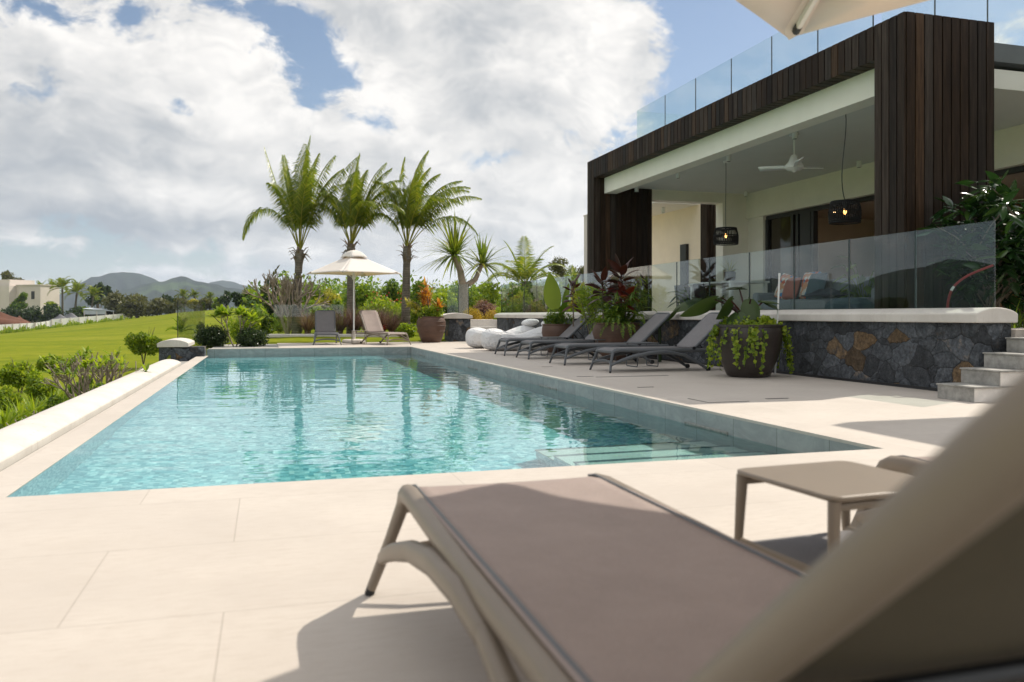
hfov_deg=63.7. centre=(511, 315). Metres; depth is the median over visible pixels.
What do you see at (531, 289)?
garden shrub
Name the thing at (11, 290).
distant house
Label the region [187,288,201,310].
distant palm
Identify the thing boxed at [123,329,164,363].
round shrub
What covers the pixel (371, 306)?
shrub
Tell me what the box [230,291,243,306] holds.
broad tree
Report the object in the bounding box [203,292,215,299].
distant palm
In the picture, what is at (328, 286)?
screen shrub
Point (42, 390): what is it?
bush
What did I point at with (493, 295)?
garden shrub
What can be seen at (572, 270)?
palm tree
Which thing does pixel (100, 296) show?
broad tree
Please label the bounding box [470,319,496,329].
garden steps
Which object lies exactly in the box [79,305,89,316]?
bush
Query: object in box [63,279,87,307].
distant palm
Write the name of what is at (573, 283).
cordyline
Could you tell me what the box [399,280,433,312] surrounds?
garden shrub
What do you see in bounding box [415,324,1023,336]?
terrace
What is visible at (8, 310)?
bush
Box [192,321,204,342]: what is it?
garden shrub
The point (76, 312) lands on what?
bush
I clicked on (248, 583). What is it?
deck
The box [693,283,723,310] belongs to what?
dining chair
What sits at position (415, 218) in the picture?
coconut palm
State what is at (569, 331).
sun lounger
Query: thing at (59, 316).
rubble heap
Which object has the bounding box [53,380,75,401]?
strappy plant
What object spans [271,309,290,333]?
garden shrub
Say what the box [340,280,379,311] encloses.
garden shrub
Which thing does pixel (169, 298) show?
bush
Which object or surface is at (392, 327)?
fountain grass
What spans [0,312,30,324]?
roof
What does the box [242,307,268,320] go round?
garden shrub
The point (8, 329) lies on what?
weeds
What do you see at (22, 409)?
strappy plant
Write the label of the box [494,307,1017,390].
retaining wall
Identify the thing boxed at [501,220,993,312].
glass balustrade
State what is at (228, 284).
mountain
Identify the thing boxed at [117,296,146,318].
bush
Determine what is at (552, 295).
paddle plant
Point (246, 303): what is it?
broad tree
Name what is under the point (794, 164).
ceiling fan
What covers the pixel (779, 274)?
garden stake
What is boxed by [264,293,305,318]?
screen shrub
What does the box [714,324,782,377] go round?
planter pot
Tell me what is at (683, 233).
villa wing
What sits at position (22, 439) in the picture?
pool side wall
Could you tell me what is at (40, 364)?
round shrub
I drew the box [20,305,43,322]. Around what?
bush
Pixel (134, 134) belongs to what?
sky
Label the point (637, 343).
side table
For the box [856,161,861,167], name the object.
ceiling spotlight
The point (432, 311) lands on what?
potted plant
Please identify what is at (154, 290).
mountain
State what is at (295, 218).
coconut palm
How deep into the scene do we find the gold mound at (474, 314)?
29.39 m
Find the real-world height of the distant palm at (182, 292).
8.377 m
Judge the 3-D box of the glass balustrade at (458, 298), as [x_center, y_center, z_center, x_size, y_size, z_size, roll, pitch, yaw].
[-1.916,-0.425,29.281,0.898,1.350,0.012,0,0,29]
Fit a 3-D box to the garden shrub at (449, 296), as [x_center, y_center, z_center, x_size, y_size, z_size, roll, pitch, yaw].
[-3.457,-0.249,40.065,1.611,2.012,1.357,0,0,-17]
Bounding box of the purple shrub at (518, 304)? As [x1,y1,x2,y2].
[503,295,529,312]
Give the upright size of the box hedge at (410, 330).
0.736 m
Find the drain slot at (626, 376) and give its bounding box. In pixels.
[611,375,668,376]
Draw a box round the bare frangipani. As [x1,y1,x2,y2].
[242,265,330,333]
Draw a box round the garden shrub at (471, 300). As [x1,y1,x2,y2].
[450,280,487,312]
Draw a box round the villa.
[587,11,1023,323]
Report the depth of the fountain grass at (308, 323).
29.81 m
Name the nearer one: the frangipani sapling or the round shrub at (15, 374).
the round shrub at (15, 374)
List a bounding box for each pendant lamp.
[713,161,738,245]
[828,114,861,224]
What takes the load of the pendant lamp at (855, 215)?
hanging from the villa
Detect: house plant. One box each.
[667,290,713,307]
[720,258,737,280]
[831,256,873,297]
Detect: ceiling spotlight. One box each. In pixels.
[726,155,730,161]
[792,131,797,138]
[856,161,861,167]
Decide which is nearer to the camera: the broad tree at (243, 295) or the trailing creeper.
the trailing creeper
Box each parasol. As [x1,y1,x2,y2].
[307,250,400,342]
[736,0,927,39]
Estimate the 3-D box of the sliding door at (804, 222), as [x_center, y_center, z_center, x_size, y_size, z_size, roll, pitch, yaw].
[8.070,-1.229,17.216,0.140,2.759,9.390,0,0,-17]
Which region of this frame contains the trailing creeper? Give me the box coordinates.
[705,314,794,373]
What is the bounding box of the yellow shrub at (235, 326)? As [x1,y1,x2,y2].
[224,316,260,342]
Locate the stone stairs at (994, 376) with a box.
[936,337,1023,401]
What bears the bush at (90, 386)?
on the ground at (100, 337)
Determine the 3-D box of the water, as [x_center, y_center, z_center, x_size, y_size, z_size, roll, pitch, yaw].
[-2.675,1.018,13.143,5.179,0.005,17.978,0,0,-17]
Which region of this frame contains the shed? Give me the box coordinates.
[83,308,113,316]
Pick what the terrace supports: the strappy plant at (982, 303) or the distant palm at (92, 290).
the strappy plant at (982, 303)
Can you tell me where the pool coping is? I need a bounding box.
[0,356,206,497]
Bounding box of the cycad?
[165,316,195,332]
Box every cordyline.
[562,273,581,347]
[585,266,614,322]
[604,254,641,305]
[608,282,642,316]
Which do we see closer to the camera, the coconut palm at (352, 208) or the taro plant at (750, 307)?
the taro plant at (750, 307)
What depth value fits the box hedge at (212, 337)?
23.03 m
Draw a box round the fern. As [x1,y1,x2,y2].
[585,297,656,338]
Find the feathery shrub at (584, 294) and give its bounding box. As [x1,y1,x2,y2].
[572,282,612,352]
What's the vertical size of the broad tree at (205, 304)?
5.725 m
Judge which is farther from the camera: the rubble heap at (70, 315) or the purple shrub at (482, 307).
the rubble heap at (70, 315)
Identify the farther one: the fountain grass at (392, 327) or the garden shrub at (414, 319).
the garden shrub at (414, 319)
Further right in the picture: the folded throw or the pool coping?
the folded throw
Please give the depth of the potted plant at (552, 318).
18.76 m
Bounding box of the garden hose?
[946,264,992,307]
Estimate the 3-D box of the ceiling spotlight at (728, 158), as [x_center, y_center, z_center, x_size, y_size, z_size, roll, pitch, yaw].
[4.444,-3.224,16.912,0.100,0.133,0.100,0,0,-17]
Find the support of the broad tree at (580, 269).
on the ground at (100, 337)
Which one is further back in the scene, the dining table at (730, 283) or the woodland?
the woodland
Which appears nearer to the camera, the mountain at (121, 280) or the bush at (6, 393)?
the bush at (6, 393)
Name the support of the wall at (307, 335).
on the ground at (100, 337)
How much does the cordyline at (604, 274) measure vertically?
1.180 m
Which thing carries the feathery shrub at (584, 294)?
on the deck at (248, 583)
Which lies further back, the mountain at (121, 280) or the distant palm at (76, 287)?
the mountain at (121, 280)
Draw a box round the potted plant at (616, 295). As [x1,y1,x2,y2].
[591,277,655,322]
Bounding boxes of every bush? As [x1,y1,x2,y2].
[0,304,24,317]
[0,385,23,413]
[9,299,26,310]
[16,292,28,309]
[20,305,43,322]
[24,371,57,404]
[37,303,62,321]
[40,394,62,411]
[43,301,59,311]
[63,306,83,316]
[67,376,93,394]
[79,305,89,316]
[98,289,124,314]
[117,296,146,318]
[121,292,150,317]
[142,297,168,316]
[161,294,174,302]
[162,301,175,313]
[186,298,199,310]
[211,297,222,309]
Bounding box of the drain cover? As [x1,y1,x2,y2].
[688,397,745,402]
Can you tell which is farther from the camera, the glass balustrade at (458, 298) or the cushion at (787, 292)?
the glass balustrade at (458, 298)
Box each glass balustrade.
[453,284,468,314]
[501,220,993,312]
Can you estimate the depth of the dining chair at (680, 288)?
19.37 m
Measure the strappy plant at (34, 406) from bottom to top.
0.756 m
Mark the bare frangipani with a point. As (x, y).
(285, 284)
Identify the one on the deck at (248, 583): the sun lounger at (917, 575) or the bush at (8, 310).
the sun lounger at (917, 575)
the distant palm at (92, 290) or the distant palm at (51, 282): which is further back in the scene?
the distant palm at (51, 282)
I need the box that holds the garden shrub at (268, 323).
[257,313,278,333]
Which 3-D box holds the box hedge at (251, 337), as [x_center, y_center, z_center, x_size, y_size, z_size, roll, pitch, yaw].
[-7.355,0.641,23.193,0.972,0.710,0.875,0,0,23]
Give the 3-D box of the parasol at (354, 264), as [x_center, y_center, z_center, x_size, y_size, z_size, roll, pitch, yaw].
[-4.870,-0.581,25.400,2.122,2.860,2.122,0,0,-43]
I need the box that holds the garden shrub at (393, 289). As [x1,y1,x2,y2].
[378,278,401,310]
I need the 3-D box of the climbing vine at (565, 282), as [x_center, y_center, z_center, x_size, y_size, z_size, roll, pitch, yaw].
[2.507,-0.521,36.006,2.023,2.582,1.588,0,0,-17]
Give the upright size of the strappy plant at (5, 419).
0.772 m
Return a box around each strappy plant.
[0,394,42,420]
[0,400,24,427]
[17,389,46,415]
[26,388,66,407]
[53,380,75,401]
[963,293,1023,321]
[990,298,1023,327]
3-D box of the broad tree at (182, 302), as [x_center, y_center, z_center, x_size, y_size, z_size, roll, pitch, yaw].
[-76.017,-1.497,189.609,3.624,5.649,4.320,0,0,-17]
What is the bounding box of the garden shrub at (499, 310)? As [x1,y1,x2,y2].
[493,307,500,319]
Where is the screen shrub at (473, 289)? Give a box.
[469,282,502,303]
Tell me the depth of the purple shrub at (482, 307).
33.85 m
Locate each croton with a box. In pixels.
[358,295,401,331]
[417,277,446,311]
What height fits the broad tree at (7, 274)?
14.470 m
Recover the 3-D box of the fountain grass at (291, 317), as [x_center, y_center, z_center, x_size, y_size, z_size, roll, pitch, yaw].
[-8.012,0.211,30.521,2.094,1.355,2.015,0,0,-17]
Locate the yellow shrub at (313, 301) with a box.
[302,299,323,333]
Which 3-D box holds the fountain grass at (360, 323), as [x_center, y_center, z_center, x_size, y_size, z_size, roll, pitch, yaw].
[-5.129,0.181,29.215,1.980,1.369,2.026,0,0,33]
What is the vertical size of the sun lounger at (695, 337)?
0.907 m
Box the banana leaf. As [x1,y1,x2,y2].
[658,298,702,361]
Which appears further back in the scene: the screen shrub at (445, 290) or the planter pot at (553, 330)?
the screen shrub at (445, 290)
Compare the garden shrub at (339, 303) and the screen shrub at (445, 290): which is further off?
the screen shrub at (445, 290)
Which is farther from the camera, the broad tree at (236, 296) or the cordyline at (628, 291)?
the broad tree at (236, 296)
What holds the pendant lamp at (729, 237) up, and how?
hanging from the villa
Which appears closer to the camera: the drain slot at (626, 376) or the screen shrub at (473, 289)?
the drain slot at (626, 376)
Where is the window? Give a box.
[31,291,34,298]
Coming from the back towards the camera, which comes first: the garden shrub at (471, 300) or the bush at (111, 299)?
the bush at (111, 299)
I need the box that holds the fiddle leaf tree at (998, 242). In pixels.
[917,170,1023,318]
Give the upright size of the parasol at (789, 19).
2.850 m
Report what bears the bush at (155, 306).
on the ground at (100, 337)
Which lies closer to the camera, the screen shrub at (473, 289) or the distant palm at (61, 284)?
the screen shrub at (473, 289)
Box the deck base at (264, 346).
[213,344,278,347]
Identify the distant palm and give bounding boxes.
[47,276,72,314]
[48,279,60,293]
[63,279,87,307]
[81,285,105,307]
[174,288,189,311]
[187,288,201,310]
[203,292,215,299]
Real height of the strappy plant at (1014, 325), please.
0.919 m
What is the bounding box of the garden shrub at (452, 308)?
[436,299,457,313]
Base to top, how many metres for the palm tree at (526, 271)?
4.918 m
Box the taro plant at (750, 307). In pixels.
[680,287,779,324]
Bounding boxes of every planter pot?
[416,316,445,342]
[542,324,571,352]
[592,322,639,359]
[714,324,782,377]
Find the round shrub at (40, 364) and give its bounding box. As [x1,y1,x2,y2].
[35,353,76,386]
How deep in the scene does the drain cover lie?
8.29 m
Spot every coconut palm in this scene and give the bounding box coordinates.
[242,136,359,333]
[301,153,422,333]
[362,150,481,323]
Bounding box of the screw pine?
[413,209,512,312]
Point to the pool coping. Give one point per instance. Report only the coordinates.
(20, 473)
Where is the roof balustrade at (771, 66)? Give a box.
[665,15,873,124]
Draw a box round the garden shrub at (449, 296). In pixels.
[431,290,456,311]
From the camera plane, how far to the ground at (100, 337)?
53.15 m
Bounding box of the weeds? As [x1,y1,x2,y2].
[0,315,133,333]
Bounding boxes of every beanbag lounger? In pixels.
[465,319,538,347]
[481,321,546,349]
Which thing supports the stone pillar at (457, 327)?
on the ground at (100, 337)
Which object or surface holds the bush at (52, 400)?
on the ground at (100, 337)
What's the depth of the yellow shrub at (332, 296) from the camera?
37.76 m
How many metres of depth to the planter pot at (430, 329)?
25.66 m
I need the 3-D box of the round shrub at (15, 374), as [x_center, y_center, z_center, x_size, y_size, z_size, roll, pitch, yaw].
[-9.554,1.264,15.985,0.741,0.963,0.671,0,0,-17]
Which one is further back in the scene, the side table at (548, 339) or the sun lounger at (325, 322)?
the sun lounger at (325, 322)
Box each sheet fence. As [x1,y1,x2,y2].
[0,322,34,330]
[35,320,51,326]
[52,313,129,324]
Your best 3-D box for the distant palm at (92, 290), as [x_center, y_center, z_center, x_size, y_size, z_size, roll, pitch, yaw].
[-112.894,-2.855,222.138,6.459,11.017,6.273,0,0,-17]
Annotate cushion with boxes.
[774,273,797,299]
[782,278,800,298]
[799,271,821,298]
[805,273,827,298]
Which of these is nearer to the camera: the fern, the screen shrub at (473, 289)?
the fern
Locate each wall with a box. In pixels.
[0,359,180,470]
[207,347,867,452]
[267,334,398,337]
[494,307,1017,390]
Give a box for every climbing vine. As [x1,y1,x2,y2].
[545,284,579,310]
[558,274,582,311]
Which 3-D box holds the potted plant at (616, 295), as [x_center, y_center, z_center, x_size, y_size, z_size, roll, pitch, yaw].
[2.075,-0.244,15.857,1.274,0.950,1.382,0,0,20]
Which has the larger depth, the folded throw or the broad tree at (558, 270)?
the broad tree at (558, 270)
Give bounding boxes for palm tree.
[483,236,568,295]
[543,265,579,302]
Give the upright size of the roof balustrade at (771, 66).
0.920 m
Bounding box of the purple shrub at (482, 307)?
[473,299,497,318]
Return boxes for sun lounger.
[313,310,341,344]
[356,310,410,344]
[365,371,1023,681]
[494,313,590,355]
[516,332,600,358]
[549,312,670,365]
[589,312,727,372]
[850,455,930,526]
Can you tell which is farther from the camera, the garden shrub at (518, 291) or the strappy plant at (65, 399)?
the garden shrub at (518, 291)
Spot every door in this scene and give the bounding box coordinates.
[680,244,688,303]
[765,165,1023,323]
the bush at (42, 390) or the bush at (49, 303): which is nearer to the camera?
the bush at (42, 390)
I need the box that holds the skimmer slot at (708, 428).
[684,421,727,434]
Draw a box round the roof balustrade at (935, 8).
[934,0,987,21]
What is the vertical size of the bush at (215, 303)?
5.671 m
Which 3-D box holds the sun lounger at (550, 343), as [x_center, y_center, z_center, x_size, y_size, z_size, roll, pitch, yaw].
[1.177,0.402,16.581,2.071,0.907,0.816,0,0,-17]
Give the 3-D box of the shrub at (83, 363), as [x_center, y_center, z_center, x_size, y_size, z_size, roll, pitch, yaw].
[-6.716,1.186,13.091,1.864,1.418,1.560,0,0,-17]
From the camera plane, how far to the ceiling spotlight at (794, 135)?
14.73 m
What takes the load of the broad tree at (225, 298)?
on the ground at (100, 337)
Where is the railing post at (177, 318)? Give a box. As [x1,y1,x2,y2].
[177,300,177,337]
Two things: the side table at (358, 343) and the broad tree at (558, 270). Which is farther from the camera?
the broad tree at (558, 270)
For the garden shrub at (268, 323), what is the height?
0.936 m
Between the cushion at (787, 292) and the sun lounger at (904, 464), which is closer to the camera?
the sun lounger at (904, 464)
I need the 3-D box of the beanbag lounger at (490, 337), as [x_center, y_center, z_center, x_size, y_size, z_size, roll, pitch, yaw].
[0.195,0.468,20.062,1.916,0.759,0.833,0,0,-12]
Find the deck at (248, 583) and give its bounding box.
[0,341,988,681]
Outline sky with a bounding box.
[0,0,1023,293]
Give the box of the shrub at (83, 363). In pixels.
[30,345,151,398]
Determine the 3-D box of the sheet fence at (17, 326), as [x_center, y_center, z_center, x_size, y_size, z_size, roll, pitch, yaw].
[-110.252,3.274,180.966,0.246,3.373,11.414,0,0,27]
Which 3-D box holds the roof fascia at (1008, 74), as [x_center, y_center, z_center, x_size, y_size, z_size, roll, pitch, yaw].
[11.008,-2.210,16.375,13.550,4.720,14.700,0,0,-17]
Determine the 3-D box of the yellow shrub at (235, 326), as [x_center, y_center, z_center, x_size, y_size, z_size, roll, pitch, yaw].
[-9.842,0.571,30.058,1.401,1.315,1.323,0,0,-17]
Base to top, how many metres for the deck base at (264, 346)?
2.576 m
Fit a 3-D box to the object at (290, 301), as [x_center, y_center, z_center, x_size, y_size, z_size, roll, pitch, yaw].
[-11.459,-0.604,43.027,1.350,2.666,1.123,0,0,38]
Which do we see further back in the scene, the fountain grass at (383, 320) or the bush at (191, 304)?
the bush at (191, 304)
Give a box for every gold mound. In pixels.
[463,307,482,319]
[483,310,496,318]
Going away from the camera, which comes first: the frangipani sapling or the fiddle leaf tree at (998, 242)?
the fiddle leaf tree at (998, 242)
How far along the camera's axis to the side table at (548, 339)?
17.12 m
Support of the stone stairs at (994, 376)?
on the deck at (248, 583)
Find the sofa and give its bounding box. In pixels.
[753,276,873,309]
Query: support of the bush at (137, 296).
on the ground at (100, 337)
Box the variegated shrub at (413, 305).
[403,296,424,314]
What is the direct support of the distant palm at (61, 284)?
on the ground at (100, 337)
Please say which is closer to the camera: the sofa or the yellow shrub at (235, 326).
the sofa
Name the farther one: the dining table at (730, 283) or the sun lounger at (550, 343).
the dining table at (730, 283)
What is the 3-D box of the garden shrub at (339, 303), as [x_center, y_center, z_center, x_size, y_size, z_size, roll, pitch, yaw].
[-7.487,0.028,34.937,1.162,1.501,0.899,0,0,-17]
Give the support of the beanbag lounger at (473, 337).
on the deck at (248, 583)
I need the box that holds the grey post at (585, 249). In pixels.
[583,214,586,310]
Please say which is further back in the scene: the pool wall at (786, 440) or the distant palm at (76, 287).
the distant palm at (76, 287)
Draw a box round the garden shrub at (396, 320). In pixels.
[389,313,400,331]
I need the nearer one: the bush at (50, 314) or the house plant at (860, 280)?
the house plant at (860, 280)
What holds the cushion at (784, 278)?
on the sofa
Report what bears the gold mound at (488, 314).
on the ground at (100, 337)
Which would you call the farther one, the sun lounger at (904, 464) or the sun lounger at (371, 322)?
the sun lounger at (371, 322)
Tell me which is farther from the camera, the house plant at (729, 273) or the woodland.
the woodland
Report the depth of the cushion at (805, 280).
15.98 m
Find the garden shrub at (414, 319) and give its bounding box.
[410,307,425,332]
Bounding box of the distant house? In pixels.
[0,279,58,320]
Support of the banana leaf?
on the deck at (248, 583)
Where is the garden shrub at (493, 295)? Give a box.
[472,280,502,310]
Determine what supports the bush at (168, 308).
on the ground at (100, 337)
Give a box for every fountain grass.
[283,304,310,325]
[291,304,317,333]
[326,305,352,333]
[338,303,362,333]
[348,304,386,330]
[373,306,399,325]
[377,307,411,331]
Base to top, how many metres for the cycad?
0.512 m
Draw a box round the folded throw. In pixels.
[801,288,851,296]
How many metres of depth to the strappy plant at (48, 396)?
15.22 m
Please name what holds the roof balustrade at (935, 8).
on the villa
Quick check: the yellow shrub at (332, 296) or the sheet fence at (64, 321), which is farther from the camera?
the sheet fence at (64, 321)
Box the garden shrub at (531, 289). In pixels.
[522,283,545,306]
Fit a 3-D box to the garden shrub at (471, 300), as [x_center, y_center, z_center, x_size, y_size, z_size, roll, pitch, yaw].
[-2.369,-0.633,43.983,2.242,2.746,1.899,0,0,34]
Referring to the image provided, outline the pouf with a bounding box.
[824,297,873,308]
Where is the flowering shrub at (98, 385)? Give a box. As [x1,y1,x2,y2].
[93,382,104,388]
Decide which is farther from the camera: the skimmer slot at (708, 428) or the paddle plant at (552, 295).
the paddle plant at (552, 295)
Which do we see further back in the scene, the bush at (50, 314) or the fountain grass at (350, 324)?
the bush at (50, 314)
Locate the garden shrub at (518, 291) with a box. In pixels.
[494,282,533,313]
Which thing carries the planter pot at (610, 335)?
on the deck at (248, 583)
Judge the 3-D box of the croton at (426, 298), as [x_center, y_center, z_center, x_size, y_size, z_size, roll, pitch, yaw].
[-2.499,-0.562,26.006,0.993,1.354,1.013,0,0,8]
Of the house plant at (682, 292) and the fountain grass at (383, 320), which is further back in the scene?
the fountain grass at (383, 320)
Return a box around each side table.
[351,331,366,343]
[541,337,565,356]
[587,339,615,359]
[625,342,658,366]
[734,461,909,571]
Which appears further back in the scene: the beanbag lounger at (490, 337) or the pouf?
the beanbag lounger at (490, 337)
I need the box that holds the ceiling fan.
[758,134,824,172]
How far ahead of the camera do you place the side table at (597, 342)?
15.51 m
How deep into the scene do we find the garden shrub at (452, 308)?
35.81 m
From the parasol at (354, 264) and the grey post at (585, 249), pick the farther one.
the parasol at (354, 264)
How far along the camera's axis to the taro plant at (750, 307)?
11.44 m
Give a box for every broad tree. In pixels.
[0,269,17,279]
[84,281,106,308]
[102,285,111,308]
[173,297,188,311]
[197,297,213,310]
[217,290,231,307]
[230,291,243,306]
[238,295,261,309]
[241,288,257,308]
[548,256,577,280]
[577,265,583,285]
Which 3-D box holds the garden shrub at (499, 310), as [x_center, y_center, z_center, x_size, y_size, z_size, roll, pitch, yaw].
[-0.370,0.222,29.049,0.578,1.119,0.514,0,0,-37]
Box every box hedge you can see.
[192,323,229,348]
[234,327,270,346]
[396,323,416,337]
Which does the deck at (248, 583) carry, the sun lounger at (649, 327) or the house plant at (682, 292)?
the sun lounger at (649, 327)
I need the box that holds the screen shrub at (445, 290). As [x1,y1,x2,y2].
[433,285,454,295]
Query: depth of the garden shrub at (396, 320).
31.84 m
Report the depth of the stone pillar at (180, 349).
20.17 m
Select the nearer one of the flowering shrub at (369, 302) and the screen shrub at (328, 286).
the flowering shrub at (369, 302)
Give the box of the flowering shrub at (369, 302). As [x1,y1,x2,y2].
[364,291,401,314]
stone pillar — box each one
[157,338,205,360]
[442,313,472,341]
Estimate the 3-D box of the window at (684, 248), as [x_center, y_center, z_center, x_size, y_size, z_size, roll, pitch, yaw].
[5.096,-0.975,24.395,0.098,2.250,0.350,0,0,-17]
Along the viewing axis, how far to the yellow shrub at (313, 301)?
33.95 m
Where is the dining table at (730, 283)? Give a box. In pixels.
[688,280,769,304]
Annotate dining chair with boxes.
[674,285,687,304]
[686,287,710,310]
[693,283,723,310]
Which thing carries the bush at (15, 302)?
on the ground at (100, 337)
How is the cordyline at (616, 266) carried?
in the planter pot at (610, 335)
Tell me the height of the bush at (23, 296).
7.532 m
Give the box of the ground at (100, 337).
[0,308,447,428]
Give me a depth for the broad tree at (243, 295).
119.45 m
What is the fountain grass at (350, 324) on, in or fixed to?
on the ground at (100, 337)
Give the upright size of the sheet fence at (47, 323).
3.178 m
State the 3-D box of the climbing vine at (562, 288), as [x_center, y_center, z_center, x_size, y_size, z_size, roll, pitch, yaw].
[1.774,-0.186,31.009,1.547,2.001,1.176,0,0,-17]
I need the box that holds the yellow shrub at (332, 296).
[313,287,341,312]
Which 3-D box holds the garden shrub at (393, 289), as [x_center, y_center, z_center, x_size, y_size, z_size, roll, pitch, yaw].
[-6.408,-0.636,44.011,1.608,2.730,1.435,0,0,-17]
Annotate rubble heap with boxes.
[49,314,65,320]
[64,313,76,317]
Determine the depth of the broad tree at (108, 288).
239.56 m
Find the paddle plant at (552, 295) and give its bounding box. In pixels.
[544,272,569,323]
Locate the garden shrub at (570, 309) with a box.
[547,297,577,311]
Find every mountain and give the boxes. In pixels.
[59,272,158,314]
[68,276,254,315]
[210,280,259,293]
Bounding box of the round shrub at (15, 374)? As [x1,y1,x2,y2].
[0,356,40,396]
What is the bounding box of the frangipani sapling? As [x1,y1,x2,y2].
[202,304,263,345]
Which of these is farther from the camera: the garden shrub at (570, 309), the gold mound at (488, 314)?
the gold mound at (488, 314)
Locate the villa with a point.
(931, 106)
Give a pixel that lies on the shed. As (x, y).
(94, 311)
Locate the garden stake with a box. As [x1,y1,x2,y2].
[774,273,780,373]
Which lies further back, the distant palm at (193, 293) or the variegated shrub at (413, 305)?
the distant palm at (193, 293)
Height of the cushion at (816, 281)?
0.480 m
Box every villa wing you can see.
[652,189,736,310]
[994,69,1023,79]
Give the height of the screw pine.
5.239 m
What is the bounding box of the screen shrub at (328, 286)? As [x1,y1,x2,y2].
[304,283,342,299]
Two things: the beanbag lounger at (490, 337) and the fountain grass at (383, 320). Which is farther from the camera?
the fountain grass at (383, 320)
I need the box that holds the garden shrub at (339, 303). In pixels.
[324,298,346,330]
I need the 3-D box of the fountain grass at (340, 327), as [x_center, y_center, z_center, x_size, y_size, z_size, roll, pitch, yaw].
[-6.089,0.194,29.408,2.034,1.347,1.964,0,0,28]
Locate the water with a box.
[7,353,796,496]
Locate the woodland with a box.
[242,269,559,312]

